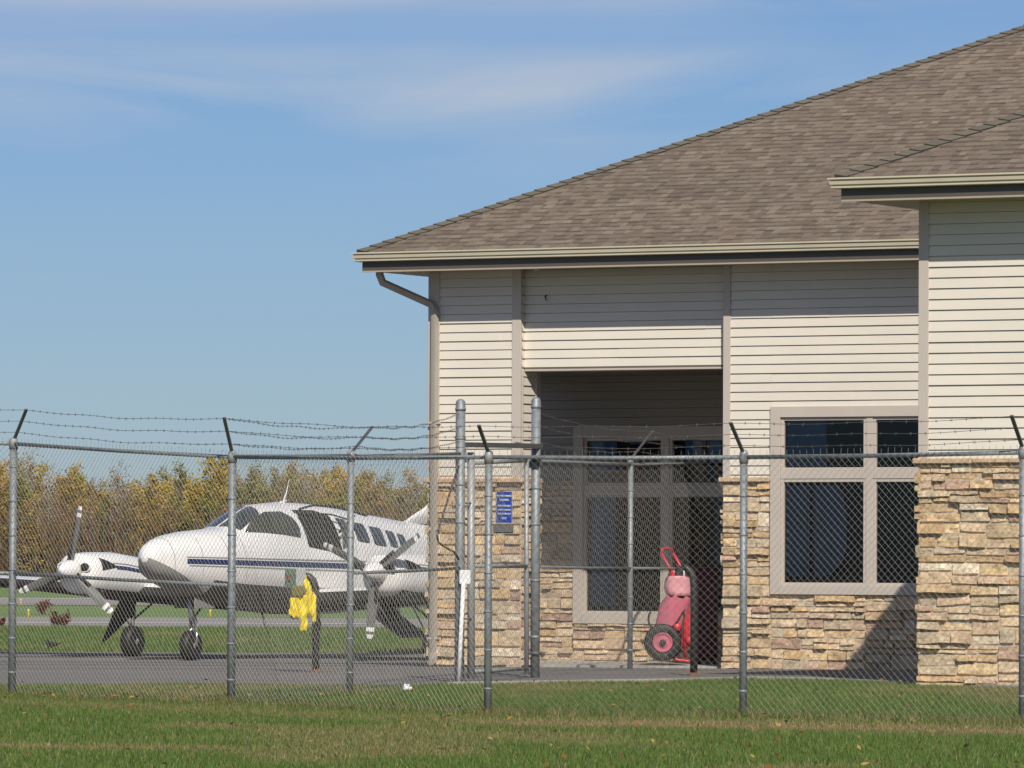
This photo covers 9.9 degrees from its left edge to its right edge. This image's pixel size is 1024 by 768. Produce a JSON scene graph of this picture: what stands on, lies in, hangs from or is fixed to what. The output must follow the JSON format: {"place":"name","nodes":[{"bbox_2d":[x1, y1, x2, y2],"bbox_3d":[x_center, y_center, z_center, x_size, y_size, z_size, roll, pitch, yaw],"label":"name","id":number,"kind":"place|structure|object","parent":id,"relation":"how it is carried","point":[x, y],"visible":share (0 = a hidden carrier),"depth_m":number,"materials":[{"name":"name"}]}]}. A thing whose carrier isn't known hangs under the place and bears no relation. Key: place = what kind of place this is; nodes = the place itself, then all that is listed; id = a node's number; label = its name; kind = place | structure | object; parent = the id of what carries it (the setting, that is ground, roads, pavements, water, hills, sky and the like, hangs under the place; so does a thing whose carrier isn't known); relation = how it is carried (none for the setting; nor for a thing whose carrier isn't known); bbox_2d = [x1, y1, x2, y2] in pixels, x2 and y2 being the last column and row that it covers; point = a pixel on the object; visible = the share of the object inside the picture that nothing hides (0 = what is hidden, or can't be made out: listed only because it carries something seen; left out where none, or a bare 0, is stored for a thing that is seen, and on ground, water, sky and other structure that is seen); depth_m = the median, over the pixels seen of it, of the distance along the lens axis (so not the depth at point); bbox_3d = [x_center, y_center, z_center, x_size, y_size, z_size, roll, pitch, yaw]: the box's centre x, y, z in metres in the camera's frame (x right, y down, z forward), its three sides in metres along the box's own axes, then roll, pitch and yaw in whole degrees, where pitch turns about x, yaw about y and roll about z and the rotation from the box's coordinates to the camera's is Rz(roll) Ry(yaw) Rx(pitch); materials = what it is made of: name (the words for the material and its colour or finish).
{"place":"outdoors","nodes":[
{"label":"outdoors","id":0,"kind":"place"},
{"bbox_2d":[48,609,70,625],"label":"dry weed","id":1,"kind":"object","parent":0,"point":[58,620],"visible":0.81,"depth_m":145.83,"materials":[{"name":"brown plant"}]},
{"bbox_2d":[0,598,424,606],"bbox_3d":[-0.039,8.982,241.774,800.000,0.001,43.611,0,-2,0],"label":"runway","id":2,"kind":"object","parent":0,"point":[6,602],"depth_m":238.45,"materials":[{"name":"grey asphalt"}]},
{"bbox_2d":[1,629,423,653],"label":"infield grass","id":3,"kind":"structure","parent":0,"point":[170,649],"depth_m":107.11,"materials":[{"name":"green plant"}]},
{"bbox_2d":[0,623,426,653],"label":"infield blades","id":4,"kind":"object","parent":3,"relation":"on","point":[67,635],"visible":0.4,"depth_m":120.41,"materials":[{"name":"green plant"}]},
{"bbox_2d":[0,588,426,618],"bbox_3d":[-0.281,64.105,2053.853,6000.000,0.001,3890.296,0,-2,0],"label":"airfield grass","id":5,"kind":"structure","parent":0,"point":[83,608],"depth_m":194.76,"materials":[{"name":"green plant"}]},
{"bbox_2d":[0,459,7,513],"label":"woodland tree","id":6,"kind":"object","parent":5,"relation":"on","point":[2,466],"visible":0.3,"depth_m":374.32,"materials":[{"name":"yellow plant"}]},
{"bbox_2d":[0,475,9,568],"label":"woodland tree","id":7,"kind":"object","parent":5,"relation":"on","point":[5,500],"visible":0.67,"depth_m":368.92,"materials":[{"name":"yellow plant"}]},
{"bbox_2d":[4,448,37,575],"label":"woodland tree","id":8,"kind":"object","parent":5,"relation":"on","point":[21,467],"visible":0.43,"depth_m":372.95,"materials":[{"name":"yellow plant"}]},
{"bbox_2d":[7,466,38,575],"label":"woodland tree","id":9,"kind":"object","parent":5,"relation":"on","point":[21,492],"visible":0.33,"depth_m":371.22,"materials":[{"name":"yellow plant"}]},
{"bbox_2d":[5,495,49,576],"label":"woodland tree","id":10,"kind":"object","parent":5,"relation":"on","point":[25,537],"visible":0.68,"depth_m":366.04,"materials":[{"name":"yellow plant"}]},
{"bbox_2d":[21,448,42,512],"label":"woodland tree","id":11,"kind":"object","parent":5,"relation":"on","point":[25,465],"visible":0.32,"depth_m":378.21,"materials":[{"name":"yellow plant"}]},
{"bbox_2d":[18,456,49,555],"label":"woodland tree","id":12,"kind":"object","parent":5,"relation":"on","point":[37,477],"visible":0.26,"depth_m":379.35,"materials":[{"name":"yellow plant"}]},
{"bbox_2d":[23,523,60,572],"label":"woodland tree","id":13,"kind":"object","parent":5,"relation":"on","point":[40,543],"visible":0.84,"depth_m":365.98,"materials":[{"name":"yellow plant"}]},
{"bbox_2d":[35,598,53,614],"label":"dry weed","id":14,"kind":"object","parent":5,"relation":"on","point":[42,608],"visible":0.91,"depth_m":181.69,"materials":[{"name":"brown plant"}]},
{"bbox_2d":[25,494,67,571],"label":"woodland tree","id":15,"kind":"object","parent":5,"relation":"on","point":[45,519],"visible":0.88,"depth_m":366.94,"materials":[{"name":"yellow plant"}]},
{"bbox_2d":[33,456,63,561],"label":"woodland tree","id":16,"kind":"object","parent":5,"relation":"on","point":[47,491],"visible":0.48,"depth_m":374.37,"materials":[{"name":"yellow plant"}]},
{"bbox_2d":[41,471,66,507],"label":"woodland tree","id":17,"kind":"object","parent":5,"relation":"on","point":[55,486],"visible":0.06,"depth_m":378.73,"materials":[{"name":"brown plant"}]},
{"bbox_2d":[48,483,70,529],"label":"woodland tree","id":18,"kind":"object","parent":5,"relation":"on","point":[66,507],"visible":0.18,"depth_m":374.01,"materials":[{"name":"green plant"}]},
{"bbox_2d":[52,460,83,528],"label":"woodland tree","id":19,"kind":"object","parent":5,"relation":"on","point":[66,482],"visible":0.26,"depth_m":374.63,"materials":[{"name":"yellow plant"}]},
{"bbox_2d":[53,518,93,560],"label":"woodland tree","id":20,"kind":"object","parent":5,"relation":"on","point":[72,538],"visible":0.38,"depth_m":367.09,"materials":[{"name":"brown plant"}]},
{"bbox_2d":[62,466,95,552],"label":"woodland tree","id":21,"kind":"object","parent":5,"relation":"on","point":[83,484],"visible":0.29,"depth_m":372.19,"materials":[{"name":"yellow plant"}]},
{"bbox_2d":[69,464,96,515],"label":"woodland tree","id":22,"kind":"object","parent":5,"relation":"on","point":[84,478],"visible":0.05,"depth_m":379.01,"materials":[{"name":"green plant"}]},
{"bbox_2d":[70,512,96,552],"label":"woodland tree","id":23,"kind":"object","parent":5,"relation":"on","point":[85,532],"visible":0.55,"depth_m":367.04,"materials":[{"name":"brown plant"}]},
{"bbox_2d":[73,477,100,544],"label":"woodland tree","id":24,"kind":"object","parent":5,"relation":"on","point":[88,485],"visible":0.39,"depth_m":372.79,"materials":[{"name":"brown plant"}]},
{"bbox_2d":[77,508,107,551],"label":"woodland tree","id":25,"kind":"object","parent":5,"relation":"on","point":[90,521],"visible":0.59,"depth_m":366.35,"materials":[{"name":"brown plant"}]},
{"bbox_2d":[85,483,109,545],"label":"woodland tree","id":26,"kind":"object","parent":5,"relation":"on","point":[96,503],"visible":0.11,"depth_m":376.51,"materials":[{"name":"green plant"}]},
{"bbox_2d":[93,495,121,551],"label":"woodland tree","id":27,"kind":"object","parent":5,"relation":"on","point":[102,512],"visible":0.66,"depth_m":368.09,"materials":[{"name":"brown plant"}]},
{"bbox_2d":[94,486,121,552],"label":"woodland tree","id":28,"kind":"object","parent":5,"relation":"on","point":[101,493],"visible":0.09,"depth_m":373.15,"materials":[{"name":"yellow plant"}]},
{"bbox_2d":[103,458,132,503],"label":"woodland tree","id":29,"kind":"object","parent":5,"relation":"on","point":[116,477],"visible":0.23,"depth_m":383.78,"materials":[{"name":"brown plant"}]},
{"bbox_2d":[100,479,136,552],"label":"woodland tree","id":30,"kind":"object","parent":5,"relation":"on","point":[115,509],"visible":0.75,"depth_m":367.10,"materials":[{"name":"brown plant"}]},
{"bbox_2d":[109,473,130,524],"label":"woodland tree","id":31,"kind":"object","parent":5,"relation":"on","point":[117,486],"visible":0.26,"depth_m":373.47,"materials":[{"name":"plant"}]},
{"bbox_2d":[121,513,143,555],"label":"woodland tree","id":32,"kind":"object","parent":5,"relation":"on","point":[132,539],"visible":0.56,"depth_m":367.11,"materials":[{"name":"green plant"}]},
{"bbox_2d":[125,484,151,514],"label":"woodland tree","id":33,"kind":"object","parent":5,"relation":"on","point":[142,504],"visible":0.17,"depth_m":372.88,"materials":[{"name":"yellow plant"}]},
{"bbox_2d":[118,481,159,555],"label":"woodland tree","id":34,"kind":"object","parent":5,"relation":"on","point":[138,500],"visible":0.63,"depth_m":367.31,"materials":[{"name":"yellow plant"}]},
{"bbox_2d":[130,505,157,556],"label":"woodland tree","id":35,"kind":"object","parent":5,"relation":"on","point":[139,532],"visible":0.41,"depth_m":366.93,"materials":[{"name":"yellow plant"}]},
{"bbox_2d":[137,468,165,531],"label":"woodland tree","id":36,"kind":"object","parent":5,"relation":"on","point":[150,496],"visible":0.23,"depth_m":372.56,"materials":[{"name":"yellow plant"}]},
{"bbox_2d":[156,466,173,490],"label":"woodland tree","id":37,"kind":"object","parent":5,"relation":"on","point":[160,473],"visible":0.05,"depth_m":387.54,"materials":[{"name":"yellow plant"}]},
{"bbox_2d":[152,478,179,534],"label":"woodland tree","id":38,"kind":"object","parent":5,"relation":"on","point":[167,486],"visible":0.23,"depth_m":371.78,"materials":[{"name":"yellow plant"}]},
{"bbox_2d":[152,494,182,536],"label":"woodland tree","id":39,"kind":"object","parent":5,"relation":"on","point":[164,516],"visible":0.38,"depth_m":366.69,"materials":[{"name":"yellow plant"}]},
{"bbox_2d":[163,492,189,532],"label":"woodland tree","id":40,"kind":"object","parent":5,"relation":"on","point":[176,508],"visible":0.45,"depth_m":368.34,"materials":[{"name":"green plant"}]},
{"bbox_2d":[170,459,193,504],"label":"woodland tree","id":41,"kind":"object","parent":5,"relation":"on","point":[179,485],"visible":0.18,"depth_m":380.91,"materials":[{"name":"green plant"}]},
{"bbox_2d":[171,509,198,531],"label":"woodland tree","id":42,"kind":"object","parent":5,"relation":"on","point":[181,526],"visible":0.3,"depth_m":367.08,"materials":[{"name":"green plant"}]},
{"bbox_2d":[182,475,203,527],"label":"woodland tree","id":43,"kind":"object","parent":5,"relation":"on","point":[193,493],"visible":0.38,"depth_m":373.36,"materials":[{"name":"yellow plant"}]},
{"bbox_2d":[193,479,217,525],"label":"woodland tree","id":44,"kind":"object","parent":5,"relation":"on","point":[205,491],"visible":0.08,"depth_m":374.28,"materials":[{"name":"yellow plant"}]},
{"bbox_2d":[191,449,223,518],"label":"woodland tree","id":45,"kind":"object","parent":5,"relation":"on","point":[210,469],"visible":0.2,"depth_m":376.60,"materials":[{"name":"yellow plant"}]},
{"bbox_2d":[195,481,226,528],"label":"woodland tree","id":46,"kind":"object","parent":5,"relation":"on","point":[203,499],"visible":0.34,"depth_m":367.80,"materials":[{"name":"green plant"}]},
{"bbox_2d":[0,476,427,576],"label":"undergrowth","id":47,"kind":"object","parent":5,"relation":"on","point":[55,546],"visible":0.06,"depth_m":366.26,"materials":[{"name":"green plant"}]},
{"bbox_2d":[206,450,227,514],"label":"woodland tree","id":48,"kind":"object","parent":5,"relation":"on","point":[221,461],"visible":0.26,"depth_m":373.25,"materials":[{"name":"yellow plant"}]},
{"bbox_2d":[224,479,244,506],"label":"woodland tree","id":49,"kind":"object","parent":5,"relation":"on","point":[239,501],"visible":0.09,"depth_m":374.02,"materials":[{"name":"green plant"}]},
{"bbox_2d":[237,460,275,507],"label":"woodland tree","id":50,"kind":"object","parent":5,"relation":"on","point":[253,483],"visible":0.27,"depth_m":371.91,"materials":[{"name":"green plant"}]},
{"bbox_2d":[266,464,285,498],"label":"woodland tree","id":51,"kind":"object","parent":5,"relation":"on","point":[274,477],"visible":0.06,"depth_m":381.81,"materials":[{"name":"green plant"}]},
{"bbox_2d":[271,466,296,502],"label":"woodland tree","id":52,"kind":"object","parent":5,"relation":"on","point":[285,488],"visible":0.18,"depth_m":372.27,"materials":[{"name":"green plant"}]},
{"bbox_2d":[276,460,300,492],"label":"woodland tree","id":53,"kind":"object","parent":5,"relation":"on","point":[287,470],"visible":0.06,"depth_m":382.34,"materials":[{"name":"yellow plant"}]},
{"bbox_2d":[277,468,308,502],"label":"woodland tree","id":54,"kind":"object","parent":5,"relation":"on","point":[294,484],"visible":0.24,"depth_m":373.35,"materials":[{"name":"green plant"}]},
{"bbox_2d":[293,453,313,491],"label":"woodland tree","id":55,"kind":"object","parent":5,"relation":"on","point":[298,476],"visible":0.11,"depth_m":386.18,"materials":[{"name":"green plant"}]},
{"bbox_2d":[297,470,319,503],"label":"woodland tree","id":56,"kind":"object","parent":5,"relation":"on","point":[311,485],"visible":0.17,"depth_m":373.30,"materials":[{"name":"green plant"}]},
{"bbox_2d":[310,462,344,504],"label":"woodland tree","id":57,"kind":"object","parent":5,"relation":"on","point":[330,485],"visible":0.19,"depth_m":372.54,"materials":[{"name":"yellow plant"}]},
{"bbox_2d":[316,495,344,510],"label":"woodland tree","id":58,"kind":"object","parent":5,"relation":"on","point":[324,503],"visible":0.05,"depth_m":367.08,"materials":[{"name":"yellow plant"}]},
{"bbox_2d":[334,467,363,502],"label":"woodland tree","id":59,"kind":"object","parent":5,"relation":"on","point":[343,482],"visible":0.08,"depth_m":377.42,"materials":[{"name":"yellow plant"}]},
{"bbox_2d":[335,478,368,512],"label":"woodland tree","id":60,"kind":"object","parent":5,"relation":"on","point":[356,501],"visible":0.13,"depth_m":371.96,"materials":[{"name":"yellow plant"}]},
{"bbox_2d":[338,474,367,509],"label":"woodland tree","id":61,"kind":"object","parent":5,"relation":"on","point":[359,485],"visible":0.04,"depth_m":377.70,"materials":[{"name":"yellow plant"}]},
{"bbox_2d":[358,469,374,513],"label":"woodland tree","id":62,"kind":"object","parent":5,"relation":"on","point":[368,484],"visible":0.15,"depth_m":380.87,"materials":[{"name":"green plant"}]},
{"bbox_2d":[358,467,386,514],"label":"woodland tree","id":63,"kind":"object","parent":5,"relation":"on","point":[369,488],"visible":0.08,"depth_m":377.40,"materials":[{"name":"green plant"}]},
{"bbox_2d":[359,473,389,514],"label":"woodland tree","id":64,"kind":"object","parent":5,"relation":"on","point":[374,491],"visible":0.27,"depth_m":371.50,"materials":[{"name":"green plant"}]},
{"bbox_2d":[371,484,393,518],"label":"woodland tree","id":65,"kind":"object","parent":5,"relation":"on","point":[380,498],"visible":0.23,"depth_m":370.91,"materials":[{"name":"yellow plant"}]},
{"bbox_2d":[374,469,398,510],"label":"woodland tree","id":66,"kind":"object","parent":5,"relation":"on","point":[384,487],"visible":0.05,"depth_m":382.32,"materials":[{"name":"green plant"}]},
{"bbox_2d":[392,487,410,519],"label":"woodland tree","id":67,"kind":"object","parent":5,"relation":"on","point":[401,503],"visible":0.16,"depth_m":377.80,"materials":[{"name":"green plant"}]},
{"bbox_2d":[394,466,421,518],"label":"woodland tree","id":68,"kind":"object","parent":5,"relation":"on","point":[409,494],"visible":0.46,"depth_m":372.65,"materials":[{"name":"green plant"}]},
{"bbox_2d":[402,468,426,514],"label":"woodland tree","id":69,"kind":"object","parent":5,"relation":"on","point":[408,479],"visible":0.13,"depth_m":382.45,"materials":[{"name":"green plant"}]},
{"bbox_2d":[416,490,428,509],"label":"woodland tree","id":70,"kind":"object","parent":5,"relation":"on","point":[425,500],"visible":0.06,"depth_m":371.93,"materials":[{"name":"green plant"}]},
{"bbox_2d":[0,617,427,628],"bbox_3d":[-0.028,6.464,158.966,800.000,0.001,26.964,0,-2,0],"label":"taxiway","id":71,"kind":"structure","parent":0,"point":[149,620],"depth_m":161.10,"materials":[{"name":"grey asphalt"}]},
{"bbox_2d":[5,622,346,623],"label":"taxiway line","id":72,"kind":"object","parent":71,"relation":"on","point":[108,622],"depth_m":156.12,"materials":[{"name":"paint"}]},
{"bbox_2d":[0,652,917,685],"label":"apron","id":73,"kind":"object","parent":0,"point":[602,673],"visible":0.4,"depth_m":77.34,"materials":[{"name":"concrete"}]},
{"bbox_2d":[0,656,424,658],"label":"tar seam","id":74,"kind":"object","parent":73,"relation":"on","point":[163,657],"visible":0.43,"depth_m":100.91,"materials":[{"name":"black asphalt"}]},
{"bbox_2d":[0,661,426,663],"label":"tar seam","id":75,"kind":"object","parent":73,"relation":"on","point":[226,662],"visible":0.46,"depth_m":90.54,"materials":[{"name":"black asphalt"}]},
{"bbox_2d":[0,482,427,660],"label":"twin engine aeroplane","id":76,"kind":"object","parent":73,"relation":"on","point":[22,580],"visible":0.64,"depth_m":99.28,"materials":[{"name":"white paint"}]},
{"bbox_2d":[102,601,136,641],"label":"gear door","id":77,"kind":"structure","parent":76,"relation":"in","point":[116,625],"depth_m":101.95,"materials":[{"name":"paint"}]},
{"bbox_2d":[174,596,187,607],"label":"nose gear door","id":78,"kind":"structure","parent":76,"relation":"in","point":[182,598],"depth_m":98.04,"materials":[{"name":"grey paint"}]},
{"bbox_2d":[194,597,213,607],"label":"nose gear door","id":79,"kind":"structure","parent":76,"relation":"in","point":[203,602],"depth_m":97.92,"materials":[{"name":"grey paint"}]},
{"bbox_2d":[365,605,424,637],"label":"gear door","id":80,"kind":"structure","parent":76,"relation":"in","point":[406,621],"depth_m":99.08,"materials":[{"name":"paint"}]},
{"bbox_2d":[306,572,320,672],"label":"hooked post","id":81,"kind":"object","parent":73,"relation":"on","point":[313,632],"visible":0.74,"depth_m":76.35,"materials":[{"name":"black metal"}]},
{"bbox_2d":[285,568,305,587],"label":"call box","id":82,"kind":"object","parent":81,"relation":"attached to","point":[295,577],"visible":0.72,"depth_m":76.33,"materials":[{"name":"green metal"}]},
{"bbox_2d":[289,575,315,631],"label":"yellow cover","id":83,"kind":"object","parent":81,"relation":"hanging from","point":[299,599],"visible":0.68,"depth_m":76.28,"materials":[{"name":"fabric"}]},
{"bbox_2d":[456,570,470,681],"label":"white conduit","id":84,"kind":"object","parent":73,"relation":"on","point":[461,572],"visible":0.79,"depth_m":70.00,"materials":[{"name":"plastic"}]},
{"bbox_2d":[644,547,689,662],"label":"wheeled extinguisher","id":85,"kind":"object","parent":73,"relation":"on","point":[677,589],"visible":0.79,"depth_m":82.44,"materials":[{"name":"red metal"}]},
{"bbox_2d":[350,24,1023,685],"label":"terminal building","id":86,"kind":"structure","parent":73,"relation":"on","point":[836,260],"depth_m":81.85,"materials":[{"name":"beige plastic"}]},
{"bbox_2d":[572,426,722,624],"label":"window","id":87,"kind":"structure","parent":86,"relation":"in","point":[696,432],"depth_m":85.77,"materials":[{"name":"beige glass"}]},
{"bbox_2d":[694,568,718,663],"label":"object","id":88,"kind":"object","parent":86,"relation":"on","point":[707,585],"visible":0.67,"depth_m":83.72,"materials":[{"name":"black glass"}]},
{"bbox_2d":[770,405,918,594],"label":"window","id":89,"kind":"structure","parent":86,"relation":"in","point":[812,415],"depth_m":81.02,"materials":[{"name":"beige glass"}]},
{"bbox_2d":[683,564,702,675],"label":"hooked post","id":90,"kind":"object","parent":73,"relation":"on","point":[693,607],"visible":0.8,"depth_m":75.12,"materials":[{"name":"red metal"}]},
{"bbox_2d":[448,676,1018,687],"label":"kerb","id":91,"kind":"structure","parent":73,"relation":"on","point":[665,679],"depth_m":71.12,"materials":[{"name":"concrete"}]},
{"bbox_2d":[0,676,1023,767],"bbox_3d":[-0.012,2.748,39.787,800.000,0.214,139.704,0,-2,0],"label":"lawn","id":92,"kind":"structure","parent":0,"point":[516,724],"depth_m":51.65,"materials":[{"name":"green plant"}]},
{"bbox_2d":[229,414,722,699],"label":"chain link fence","id":93,"kind":"object","parent":92,"relation":"on","point":[630,544],"visible":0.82,"depth_m":67.59,"materials":[{"name":"metal"}]},
{"bbox_2d":[436,465,459,559],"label":"hanging cable","id":94,"kind":"object","parent":93,"relation":"hanging from","point":[447,500],"visible":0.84,"depth_m":69.63,"materials":[{"name":"black rubber"}]},
{"bbox_2d":[454,397,544,681],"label":"gate","id":95,"kind":"structure","parent":93,"relation":"attached to","point":[460,410],"depth_m":72.00,"materials":[{"name":"metal"}]},
{"bbox_2d":[493,525,512,532],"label":"lock box","id":96,"kind":"object","parent":95,"relation":"attached to","point":[500,529],"visible":0.88,"depth_m":71.57,"materials":[{"name":"grey metal"}]},
{"bbox_2d":[495,491,511,522],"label":"notice sign","id":97,"kind":"object","parent":95,"relation":"attached to","point":[507,512],"visible":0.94,"depth_m":72.04,"materials":[{"name":"blue metal"}]},
{"bbox_2d":[0,409,1023,720],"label":"chain link fence","id":98,"kind":"object","parent":92,"relation":"on","point":[232,457],"visible":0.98,"depth_m":55.33,"materials":[{"name":"metal"}]},
{"bbox_2d":[4,676,1019,767],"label":"fallen leaves","id":99,"kind":"object","parent":92,"relation":"on","point":[621,754],"visible":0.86,"depth_m":52.67,"materials":[{"name":"brown plant"}]},
{"bbox_2d":[0,0,1023,502],"label":"sky","id":100,"kind":"structure","parent":0,"point":[189,188],"materials":[{"name":"blue"}]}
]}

